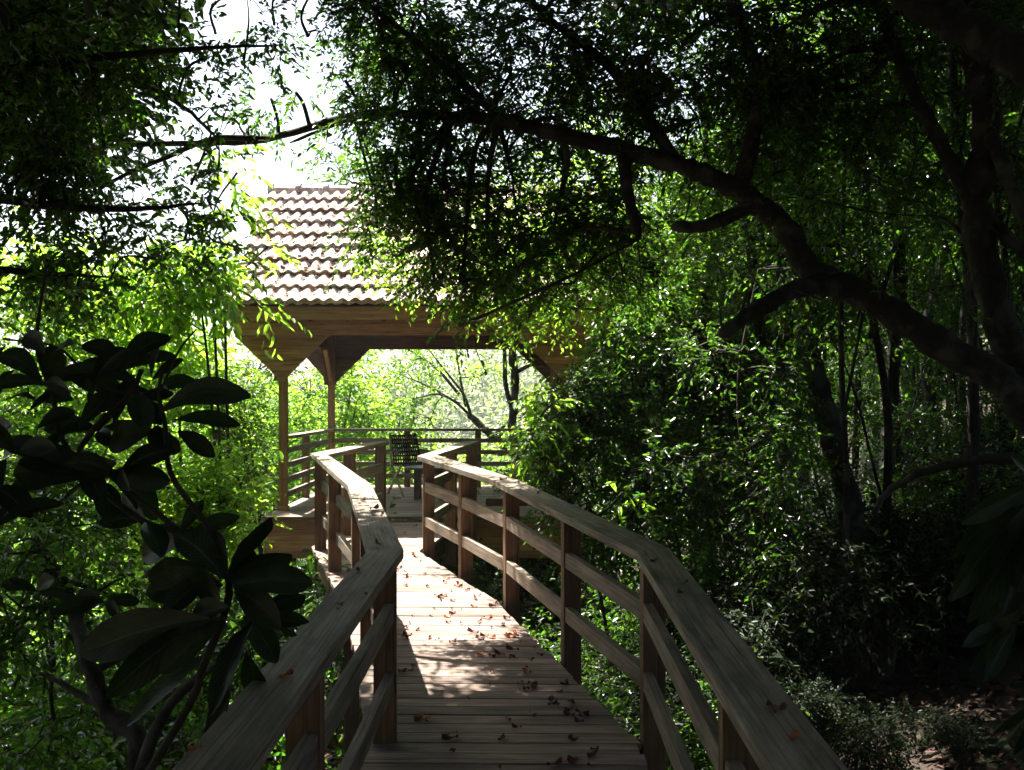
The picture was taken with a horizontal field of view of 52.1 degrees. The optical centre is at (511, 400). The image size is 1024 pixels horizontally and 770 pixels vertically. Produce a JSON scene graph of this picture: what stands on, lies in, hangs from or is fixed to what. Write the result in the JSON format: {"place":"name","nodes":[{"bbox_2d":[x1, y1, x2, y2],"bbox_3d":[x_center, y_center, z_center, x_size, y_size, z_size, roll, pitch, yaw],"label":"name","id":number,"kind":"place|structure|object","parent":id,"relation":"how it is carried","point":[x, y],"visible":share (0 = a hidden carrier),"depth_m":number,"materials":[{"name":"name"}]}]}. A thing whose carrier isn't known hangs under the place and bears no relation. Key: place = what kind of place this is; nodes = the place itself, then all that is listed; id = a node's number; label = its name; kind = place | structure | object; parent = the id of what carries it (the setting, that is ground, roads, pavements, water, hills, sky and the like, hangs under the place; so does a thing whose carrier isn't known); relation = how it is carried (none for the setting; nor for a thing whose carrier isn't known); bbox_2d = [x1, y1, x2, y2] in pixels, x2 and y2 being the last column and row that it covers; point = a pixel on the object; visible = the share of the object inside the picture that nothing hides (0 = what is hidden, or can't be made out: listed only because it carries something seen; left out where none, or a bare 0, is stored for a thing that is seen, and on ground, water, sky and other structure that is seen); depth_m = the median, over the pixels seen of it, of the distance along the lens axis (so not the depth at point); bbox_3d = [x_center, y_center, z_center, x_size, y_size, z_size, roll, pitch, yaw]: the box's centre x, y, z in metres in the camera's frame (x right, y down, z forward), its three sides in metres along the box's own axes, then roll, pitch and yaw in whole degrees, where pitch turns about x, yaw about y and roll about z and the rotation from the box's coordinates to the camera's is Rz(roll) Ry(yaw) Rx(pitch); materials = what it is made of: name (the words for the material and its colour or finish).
{"place":"outdoors","nodes":[
{"label":"outdoors","id":0,"kind":"place"},
{"bbox_2d":[0,0,915,397],"label":"sky","id":1,"kind":"structure","parent":0,"point":[278,173],"materials":[{"name":"white"}]},
{"bbox_2d":[1,317,1023,769],"bbox_3d":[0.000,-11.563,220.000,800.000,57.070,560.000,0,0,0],"label":"ground","id":2,"kind":"structure","parent":0,"point":[1015,659],"depth_m":7.67,"materials":[{"name":"soil"}]},
{"bbox_2d":[0,345,84,680],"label":"forest tree","id":3,"kind":"object","parent":2,"relation":"on","point":[13,546],"visible":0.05,"depth_m":15.91,"materials":[{"name":"green plant"}]},
{"bbox_2d":[0,0,93,30],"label":"canopy tree","id":4,"kind":"object","parent":2,"relation":"on","point":[87,4],"visible":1,"depth_m":4.67,"materials":[{"name":"green plant"}]},
{"bbox_2d":[0,737,162,769],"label":"shrub","id":5,"kind":"object","parent":2,"relation":"on","point":[114,745],"visible":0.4,"depth_m":6.51,"materials":[{"name":"green plant"}]},
{"bbox_2d":[0,404,171,699],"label":"bush","id":6,"kind":"object","parent":2,"relation":"on","point":[81,507],"visible":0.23,"depth_m":8.70,"materials":[{"name":"green plant"}]},
{"bbox_2d":[0,206,183,691],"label":"leafy tree","id":7,"kind":"object","parent":2,"relation":"on","point":[76,404],"visible":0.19,"depth_m":10.48,"materials":[{"name":"green plant"}]},
{"bbox_2d":[0,685,205,769],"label":"shrub","id":8,"kind":"object","parent":2,"relation":"on","point":[192,734],"visible":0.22,"depth_m":7.47,"materials":[{"name":"green plant"}]},
{"bbox_2d":[0,624,205,754],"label":"shrub","id":9,"kind":"object","parent":2,"relation":"on","point":[63,692],"visible":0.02,"depth_m":9.28,"materials":[{"name":"green plant"}]},
{"bbox_2d":[0,0,207,227],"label":"canopy tree","id":10,"kind":"object","parent":2,"relation":"on","point":[133,7],"visible":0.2,"depth_m":9.11,"materials":[{"name":"green plant"}]},
{"bbox_2d":[0,599,239,769],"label":"shrub","id":11,"kind":"object","parent":2,"relation":"on","point":[73,673],"visible":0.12,"depth_m":8.49,"materials":[{"name":"green plant"}]},
{"bbox_2d":[2,383,254,682],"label":"forest tree","id":12,"kind":"object","parent":2,"relation":"on","point":[97,622],"visible":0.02,"depth_m":20.86,"materials":[{"name":"green plant"}]},
{"bbox_2d":[28,0,251,26],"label":"canopy tree","id":13,"kind":"object","parent":2,"relation":"on","point":[148,6],"visible":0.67,"depth_m":8.11,"materials":[{"name":"green plant"}]},
{"bbox_2d":[21,249,260,555],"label":"leafy tree","id":14,"kind":"object","parent":2,"relation":"on","point":[194,364],"visible":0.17,"depth_m":12.16,"materials":[{"name":"green plant"}]},
{"bbox_2d":[0,657,284,769],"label":"shrub","id":15,"kind":"object","parent":2,"relation":"on","point":[122,755],"visible":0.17,"depth_m":7.65,"materials":[{"name":"green plant"}]},
{"bbox_2d":[0,737,284,769],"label":"shrub","id":16,"kind":"object","parent":2,"relation":"on","point":[118,765],"visible":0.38,"depth_m":5.65,"materials":[{"name":"green plant"}]},
{"bbox_2d":[0,0,308,357],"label":"overhanging tree","id":17,"kind":"object","parent":2,"relation":"on","point":[39,174],"visible":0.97,"depth_m":6.27,"materials":[{"name":"green plant"}]},
{"bbox_2d":[0,480,308,769],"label":"slope tree","id":18,"kind":"object","parent":2,"relation":"on","point":[136,735],"visible":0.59,"depth_m":5.28,"materials":[{"name":"green plant"}]},
{"bbox_2d":[0,265,312,769],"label":"broad leaved plant","id":19,"kind":"object","parent":2,"relation":"on","point":[169,640],"visible":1,"depth_m":2.77,"materials":[{"name":"green plant"}]},
{"bbox_2d":[0,340,325,625],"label":"forest tree","id":20,"kind":"object","parent":2,"relation":"on","point":[144,571],"visible":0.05,"depth_m":16.77,"materials":[{"name":"green plant"}]},
{"bbox_2d":[74,423,295,680],"bbox_3d":[-2.954,2.103,9.521,1.908,4.034,1.445,0,0,-23],"label":"bush","id":21,"kind":"object","parent":2,"relation":"on","point":[234,494],"visible":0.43,"depth_m":9.52,"materials":[{"name":"green plant"}]},
{"bbox_2d":[72,144,311,591],"bbox_3d":[-3.332,0.838,10.518,2.611,6.870,1.334,0,0,15],"label":"leafy tree","id":22,"kind":"object","parent":2,"relation":"on","point":[200,304],"visible":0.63,"depth_m":10.39,"materials":[{"name":"green plant"}]},
{"bbox_2d":[108,677,284,769],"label":"shrub","id":23,"kind":"object","parent":2,"relation":"on","point":[281,758],"visible":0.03,"depth_m":8.41,"materials":[{"name":"green plant"}]},
{"bbox_2d":[170,344,307,553],"bbox_3d":[-3.307,1.680,12.562,1.514,5.062,2.253,0,0,34],"label":"bush","id":24,"kind":"object","parent":2,"relation":"on","point":[241,432],"visible":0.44,"depth_m":12.59,"materials":[{"name":"green plant"}]},
{"bbox_2d":[183,549,362,769],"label":"shrub","id":25,"kind":"object","parent":2,"relation":"on","point":[332,675],"visible":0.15,"depth_m":9.19,"materials":[{"name":"green plant"}]},
{"bbox_2d":[152,356,453,647],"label":"forest tree","id":26,"kind":"object","parent":2,"relation":"on","point":[293,484],"visible":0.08,"depth_m":19.13,"materials":[{"name":"green plant"}]},
{"bbox_2d":[260,350,416,608],"bbox_3d":[-3.131,1.819,18.274,2.969,5.823,2.270,0,0,0],"label":"bush","id":27,"kind":"object","parent":2,"relation":"on","point":[342,385],"visible":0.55,"depth_m":17.99,"materials":[{"name":"green plant"}]},
{"bbox_2d":[272,550,531,702],"bbox_3d":[-1.250,2.320,11.123,2.297,2.350,2.632,0,0,-39],"label":"shrub","id":28,"kind":"object","parent":2,"relation":"on","point":[481,587],"visible":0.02,"depth_m":11.03,"materials":[{"name":"green plant"}]},
{"bbox_2d":[357,385,461,484],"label":"bush","id":29,"kind":"object","parent":2,"relation":"on","point":[401,416],"visible":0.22,"depth_m":19.35,"materials":[{"name":"green plant"}]},
{"bbox_2d":[227,183,611,658],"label":"pavilion","id":30,"kind":"structure","parent":2,"relation":"on","point":[346,330],"depth_m":12.30,"materials":[{"name":"brown wood"}]},
{"bbox_2d":[387,433,432,496],"bbox_3d":[-1.415,0.882,14.478,0.520,0.853,0.558,0,0,-28],"label":"garden chair","id":31,"kind":"object","parent":30,"relation":"on","point":[393,450],"visible":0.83,"depth_m":14.61,"materials":[{"name":"wood"}]},
{"bbox_2d":[238,194,604,302],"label":"roof leaf litter","id":32,"kind":"object","parent":30,"relation":"on","point":[312,250],"visible":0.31,"depth_m":12.49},
{"bbox_2d":[405,465,444,499],"bbox_3d":[-1.080,1.087,13.850,0.680,0.425,0.680,0,0,0],"label":"round table","id":33,"kind":"object","parent":30,"relation":"on","point":[418,471],"visible":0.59,"depth_m":13.65,"materials":[{"name":"brown wood"}]},
{"bbox_2d":[297,137,585,468],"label":"slender tree","id":34,"kind":"object","parent":2,"relation":"on","point":[513,396],"visible":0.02,"depth_m":17.44,"materials":[{"name":"green plant"}]},
{"bbox_2d":[347,350,558,468],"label":"leaning tree","id":35,"kind":"object","parent":2,"relation":"on","point":[476,421],"visible":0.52,"depth_m":19.98,"materials":[{"name":"green plant"}]},
{"bbox_2d":[344,399,584,484],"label":"bush","id":36,"kind":"object","parent":2,"relation":"on","point":[365,457],"visible":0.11,"depth_m":17.39,"materials":[{"name":"green plant"}]},
{"bbox_2d":[311,522,646,769],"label":"boardwalk","id":37,"kind":"structure","parent":2,"relation":"on","point":[441,681],"depth_m":5.69,"materials":[{"name":"brown wood"}]},
{"bbox_2d":[172,441,403,769],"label":"wooden railing","id":38,"kind":"object","parent":37,"relation":"attached to","point":[253,724],"visible":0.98,"depth_m":3.92,"materials":[{"name":"brown wood"}]},
{"bbox_2d":[417,441,847,769],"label":"wooden railing","id":39,"kind":"object","parent":37,"relation":"attached to","point":[748,729],"visible":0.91,"depth_m":4.93,"materials":[{"name":"brown wood"}]},
{"bbox_2d":[0,274,987,676],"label":"woodland","id":40,"kind":"object","parent":2,"relation":"on","point":[480,396],"visible":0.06,"depth_m":90.43,"materials":[{"name":"green plant"}]},
{"bbox_2d":[25,0,1023,436],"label":"arching tree","id":41,"kind":"object","parent":2,"relation":"on","point":[435,72],"visible":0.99,"depth_m":7.45,"materials":[{"name":"green plant"}]},
{"bbox_2d":[452,537,611,673],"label":"shrub","id":42,"kind":"object","parent":2,"relation":"on","point":[530,602],"visible":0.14,"depth_m":11.56,"materials":[{"name":"green plant"}]},
{"bbox_2d":[483,557,621,651],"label":"shrub","id":43,"kind":"object","parent":2,"relation":"on","point":[525,592],"visible":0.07,"depth_m":12.43,"materials":[{"name":"green plant"}]},
{"bbox_2d":[494,549,634,615],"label":"shrub","id":44,"kind":"object","parent":2,"relation":"on","point":[549,561],"visible":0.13,"depth_m":13.57,"materials":[{"name":"green plant"}]},
{"bbox_2d":[343,36,792,571],"bbox_3d":[0.945,-0.649,10.500,4.866,6.329,2.852,0,0,-38],"label":"leafy tree","id":45,"kind":"object","parent":2,"relation":"on","point":[654,274],"visible":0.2,"depth_m":10.21,"materials":[{"name":"green plant"}]},
{"bbox_2d":[502,385,656,694],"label":"lime sapling","id":46,"kind":"object","parent":2,"relation":"on","point":[530,415],"visible":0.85,"depth_m":8.88,"materials":[{"name":"green plant"}]},
{"bbox_2d":[520,583,638,702],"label":"shrub","id":47,"kind":"object","parent":2,"relation":"on","point":[546,642],"visible":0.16,"depth_m":9.60,"materials":[{"name":"green plant"}]},
{"bbox_2d":[543,555,729,688],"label":"shrub","id":48,"kind":"object","parent":2,"relation":"on","point":[621,613],"visible":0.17,"depth_m":9.73,"materials":[{"name":"green plant"}]},
{"bbox_2d":[555,615,809,768],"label":"shrub","id":49,"kind":"object","parent":2,"relation":"on","point":[603,695],"visible":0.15,"depth_m":7.46,"materials":[{"name":"green plant"}]},
{"bbox_2d":[490,282,883,650],"bbox_3d":[1.754,0.803,9.659,3.788,3.919,2.173,0,0,-32],"label":"drooping tree","id":50,"kind":"object","parent":2,"relation":"on","point":[591,436],"visible":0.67,"depth_m":9.25,"materials":[{"name":"green plant"}]},
{"bbox_2d":[581,623,800,768],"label":"shrub","id":51,"kind":"object","parent":2,"relation":"on","point":[693,667],"visible":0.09,"depth_m":7.63,"materials":[{"name":"green plant"}]},
{"bbox_2d":[608,646,803,769],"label":"shrub","id":52,"kind":"object","parent":2,"relation":"on","point":[704,764],"visible":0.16,"depth_m":6.89,"materials":[{"name":"green plant"}]},
{"bbox_2d":[643,0,799,555],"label":"slender tree","id":53,"kind":"object","parent":2,"relation":"on","point":[698,40],"visible":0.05,"depth_m":13.06,"materials":[{"name":"green plant"}]},
{"bbox_2d":[604,130,853,524],"bbox_3d":[3.514,-1.161,18.962,5.244,7.533,4.680,0,0,32],"label":"forest tree","id":54,"kind":"object","parent":2,"relation":"on","point":[648,332],"depth_m":18.64,"materials":[{"name":"green plant"}]},
{"bbox_2d":[624,0,855,636],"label":"forest tree","id":55,"kind":"object","parent":2,"relation":"on","point":[739,269],"visible":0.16,"depth_m":10.11,"materials":[{"name":"green plant"}]},
{"bbox_2d":[622,232,876,646],"bbox_3d":[2.008,0.627,8.452,1.696,3.896,1.818,0,0,-26],"label":"sapling","id":56,"kind":"object","parent":2,"relation":"on","point":[800,458],"visible":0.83,"depth_m":8.39,"materials":[{"name":"green plant"}]},
{"bbox_2d":[637,539,865,710],"bbox_3d":[1.944,1.908,8.325,1.692,1.551,1.912,0,0,38],"label":"shrub","id":57,"kind":"object","parent":2,"relation":"on","point":[772,640],"visible":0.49,"depth_m":7.98,"materials":[{"name":"green plant"}]},
{"bbox_2d":[596,0,942,493],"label":"forest tree","id":58,"kind":"object","parent":2,"relation":"on","point":[816,35],"visible":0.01,"depth_m":15.68,"materials":[{"name":"green plant"}]},
{"bbox_2d":[706,343,856,662],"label":"sapling","id":59,"kind":"object","parent":2,"relation":"on","point":[770,525],"visible":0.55,"depth_m":8.68,"materials":[{"name":"green plant"}]},
{"bbox_2d":[687,315,882,469],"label":"forest tree","id":60,"kind":"object","parent":2,"relation":"on","point":[835,396],"visible":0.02,"depth_m":27.39,"materials":[{"name":"green plant"}]},
{"bbox_2d":[630,31,948,494],"bbox_3d":[4.905,-2.521,17.485,5.265,8.667,5.899,0,0,-26],"label":"forest tree","id":61,"kind":"object","parent":2,"relation":"on","point":[819,297],"visible":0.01,"depth_m":17.39,"materials":[{"name":"green plant"}]},
{"bbox_2d":[724,527,857,662],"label":"shrub","id":62,"kind":"object","parent":2,"relation":"on","point":[816,537],"visible":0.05,"depth_m":9.62,"materials":[{"name":"green plant"}]},
{"bbox_2d":[700,544,895,693],"bbox_3d":[2.352,1.930,8.757,1.938,1.500,1.691,0,0,-32],"label":"shrub","id":63,"kind":"object","parent":2,"relation":"on","point":[798,633],"visible":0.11,"depth_m":8.60,"materials":[{"name":"green plant"}]},
{"bbox_2d":[576,0,1021,64],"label":"canopy tree","id":64,"kind":"object","parent":2,"relation":"on","point":[663,6],"visible":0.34,"depth_m":11.26,"materials":[{"name":"green plant"}]},
{"bbox_2d":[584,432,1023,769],"bbox_3d":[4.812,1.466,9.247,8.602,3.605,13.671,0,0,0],"label":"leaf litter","id":65,"kind":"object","parent":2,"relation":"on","point":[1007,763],"visible":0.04,"depth_m":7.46,"materials":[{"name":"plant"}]},
{"bbox_2d":[647,7,963,652],"bbox_3d":[2.646,-0.691,9.498,2.387,6.053,2.813,0,0,-43],"label":"forest tree","id":66,"kind":"object","parent":2,"relation":"on","point":[818,385],"visible":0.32,"depth_m":9.02,"materials":[{"name":"green plant"}]},
{"bbox_2d":[774,666,866,739],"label":"shrub","id":67,"kind":"object","parent":2,"relation":"on","point":[804,698],"visible":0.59,"depth_m":7.37,"materials":[{"name":"green plant"}]},
{"bbox_2d":[780,354,871,488],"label":"sapling","id":68,"kind":"object","parent":2,"relation":"on","point":[820,450],"visible":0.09,"depth_m":14.22,"materials":[{"name":"green plant"}]},
{"bbox_2d":[732,478,925,629],"bbox_3d":[3.137,1.522,10.210,1.996,1.595,1.767,0,0,15],"label":"shrub","id":69,"kind":"object","parent":2,"relation":"on","point":[816,516],"visible":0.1,"depth_m":10.00,"materials":[{"name":"green plant"}]},
{"bbox_2d":[778,467,881,545],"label":"shrub","id":70,"kind":"object","parent":2,"relation":"on","point":[861,486],"visible":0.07,"depth_m":11.40,"materials":[{"name":"green plant"}]},
{"bbox_2d":[651,0,1023,493],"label":"forked tree","id":71,"kind":"object","parent":2,"relation":"on","point":[983,43],"visible":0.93,"depth_m":6.80,"materials":[{"name":"green plant"}]},
{"bbox_2d":[755,16,933,692],"bbox_3d":[2.564,-0.328,8.261,1.373,5.406,1.428,0,0,13],"label":"slender tree","id":72,"kind":"object","parent":2,"relation":"on","point":[844,398],"visible":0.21,"depth_m":8.36,"materials":[{"name":"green plant"}]},
{"bbox_2d":[806,457,882,519],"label":"shrub","id":73,"kind":"object","parent":2,"relation":"on","point":[858,474],"visible":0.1,"depth_m":13.10,"materials":[{"name":"green plant"}]},
{"bbox_2d":[789,2,927,479],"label":"slender tree","id":74,"kind":"object","parent":2,"relation":"on","point":[858,381],"visible":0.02,"depth_m":14.28,"materials":[{"name":"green plant"}]},
{"bbox_2d":[803,52,918,450],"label":"slender tree","id":75,"kind":"object","parent":2,"relation":"on","point":[854,433],"visible":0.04,"depth_m":12.30,"materials":[{"name":"brown plant"}]},
{"bbox_2d":[770,505,977,691],"bbox_3d":[3.038,1.517,8.093,2.005,1.458,1.775,0,0,22],"label":"shrub","id":76,"kind":"object","parent":2,"relation":"on","point":[892,607],"visible":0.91,"depth_m":7.89,"materials":[{"name":"green plant"}]},
{"bbox_2d":[732,16,1023,517],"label":"forest tree","id":77,"kind":"object","parent":2,"relation":"on","point":[896,379],"visible":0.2,"depth_m":11.14,"materials":[{"name":"green plant"}]},
{"bbox_2d":[814,693,959,769],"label":"shrub","id":78,"kind":"object","parent":2,"relation":"on","point":[895,739],"visible":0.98,"depth_m":6.33,"materials":[{"name":"green plant"}]},
{"bbox_2d":[811,491,965,627],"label":"shrub","id":79,"kind":"object","parent":2,"relation":"on","point":[902,520],"visible":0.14,"depth_m":9.07,"materials":[{"name":"green plant"}]},
{"bbox_2d":[811,530,965,654],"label":"shrub","id":80,"kind":"object","parent":2,"relation":"on","point":[934,623],"visible":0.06,"depth_m":8.67,"materials":[{"name":"green plant"}]},
{"bbox_2d":[784,0,1002,566],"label":"slender tree","id":81,"kind":"object","parent":2,"relation":"on","point":[888,432],"visible":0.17,"depth_m":9.21,"materials":[{"name":"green plant"}]},
{"bbox_2d":[829,41,959,520],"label":"slender tree","id":82,"kind":"object","parent":2,"relation":"on","point":[891,355],"visible":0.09,"depth_m":10.55,"materials":[{"name":"brown plant"}]},
{"bbox_2d":[849,246,948,441],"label":"sapling","id":83,"kind":"object","parent":2,"relation":"on","point":[902,379],"visible":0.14,"depth_m":15.18,"materials":[{"name":"green plant"}]},
{"bbox_2d":[848,393,965,534],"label":"sapling","id":84,"kind":"object","parent":2,"relation":"on","point":[902,497],"visible":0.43,"depth_m":10.10,"materials":[{"name":"green plant"}]},
{"bbox_2d":[816,224,1016,454],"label":"forest tree","id":85,"kind":"object","parent":2,"relation":"on","point":[904,371],"visible":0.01,"depth_m":20.71,"materials":[{"name":"green plant"}]},
{"bbox_2d":[815,0,1023,453],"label":"forest tree","id":86,"kind":"object","parent":2,"relation":"on","point":[1005,121],"visible":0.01,"depth_m":13.47,"materials":[{"name":"green plant"}]},
{"bbox_2d":[861,192,1003,452],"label":"sapling","id":87,"kind":"object","parent":2,"relation":"on","point":[912,372],"visible":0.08,"depth_m":13.73,"materials":[{"name":"green plant"}]},
{"bbox_2d":[850,9,1023,452],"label":"forest tree","id":88,"kind":"object","parent":2,"relation":"on","point":[928,396],"visible":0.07,"depth_m":12.68,"materials":[{"name":"green plant"}]},
{"bbox_2d":[875,411,1007,504],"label":"shrub","id":89,"kind":"object","parent":2,"relation":"on","point":[927,446],"visible":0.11,"depth_m":12.64,"materials":[{"name":"green plant"}]},
{"bbox_2d":[871,44,1023,651],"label":"slender tree","id":90,"kind":"object","parent":2,"relation":"on","point":[973,429],"visible":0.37,"depth_m":8.25,"materials":[{"name":"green plant"}]},
{"bbox_2d":[871,452,1023,514],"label":"branch","id":91,"kind":"object","parent":2,"relation":"on","point":[990,458],"visible":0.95,"depth_m":5.31,"materials":[{"name":"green plant"}]},
{"bbox_2d":[907,703,993,762],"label":"shrub","id":92,"kind":"object","parent":2,"relation":"on","point":[961,729],"visible":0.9,"depth_m":6.45,"materials":[{"name":"green plant"}]},
{"bbox_2d":[879,0,1023,492],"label":"slender tree","id":93,"kind":"object","parent":2,"relation":"on","point":[1003,253],"visible":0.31,"depth_m":9.62,"materials":[{"name":"green plant"}]},
{"bbox_2d":[892,268,1022,535],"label":"sapling","id":94,"kind":"object","parent":2,"relation":"on","point":[954,284],"visible":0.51,"depth_m":9.16,"materials":[{"name":"green plant"}]},
{"bbox_2d":[898,427,1019,532],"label":"shrub","id":95,"kind":"object","parent":2,"relation":"on","point":[934,459],"visible":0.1,"depth_m":10.81,"materials":[{"name":"green plant"}]},
{"bbox_2d":[898,371,1023,528],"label":"sapling","id":96,"kind":"object","parent":2,"relation":"on","point":[985,397],"visible":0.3,"depth_m":9.05,"materials":[{"name":"green plant"}]},
{"bbox_2d":[899,467,1023,647],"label":"shrub","id":97,"kind":"object","parent":2,"relation":"on","point":[963,513],"visible":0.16,"depth_m":8.27,"materials":[{"name":"green plant"}]},
{"bbox_2d":[903,234,1022,443],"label":"sapling","id":98,"kind":"object","parent":2,"relation":"on","point":[953,310],"visible":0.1,"depth_m":12.78,"materials":[{"name":"green plant"}]},
{"bbox_2d":[910,0,1023,473],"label":"slender tree","id":99,"kind":"object","parent":2,"relation":"on","point":[962,315],"visible":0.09,"depth_m":11.47,"materials":[{"name":"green plant"}]},
{"bbox_2d":[948,453,1023,754],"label":"broad leaved plant","id":100,"kind":"object","parent":2,"relation":"on","point":[991,543],"visible":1,"depth_m":3.07,"materials":[{"name":"green plant"}]},
{"bbox_2d":[953,204,1023,299],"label":"slender tree","id":101,"kind":"object","parent":2,"relation":"on","point":[1009,263],"visible":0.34,"depth_m":8.55,"materials":[{"name":"green plant"}]},
{"bbox_2d":[845,355,902,475],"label":"sapling","id":102,"kind":"object","parent":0,"point":[866,456],"visible":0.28,"depth_m":20.34,"materials":[{"name":"green plant"}]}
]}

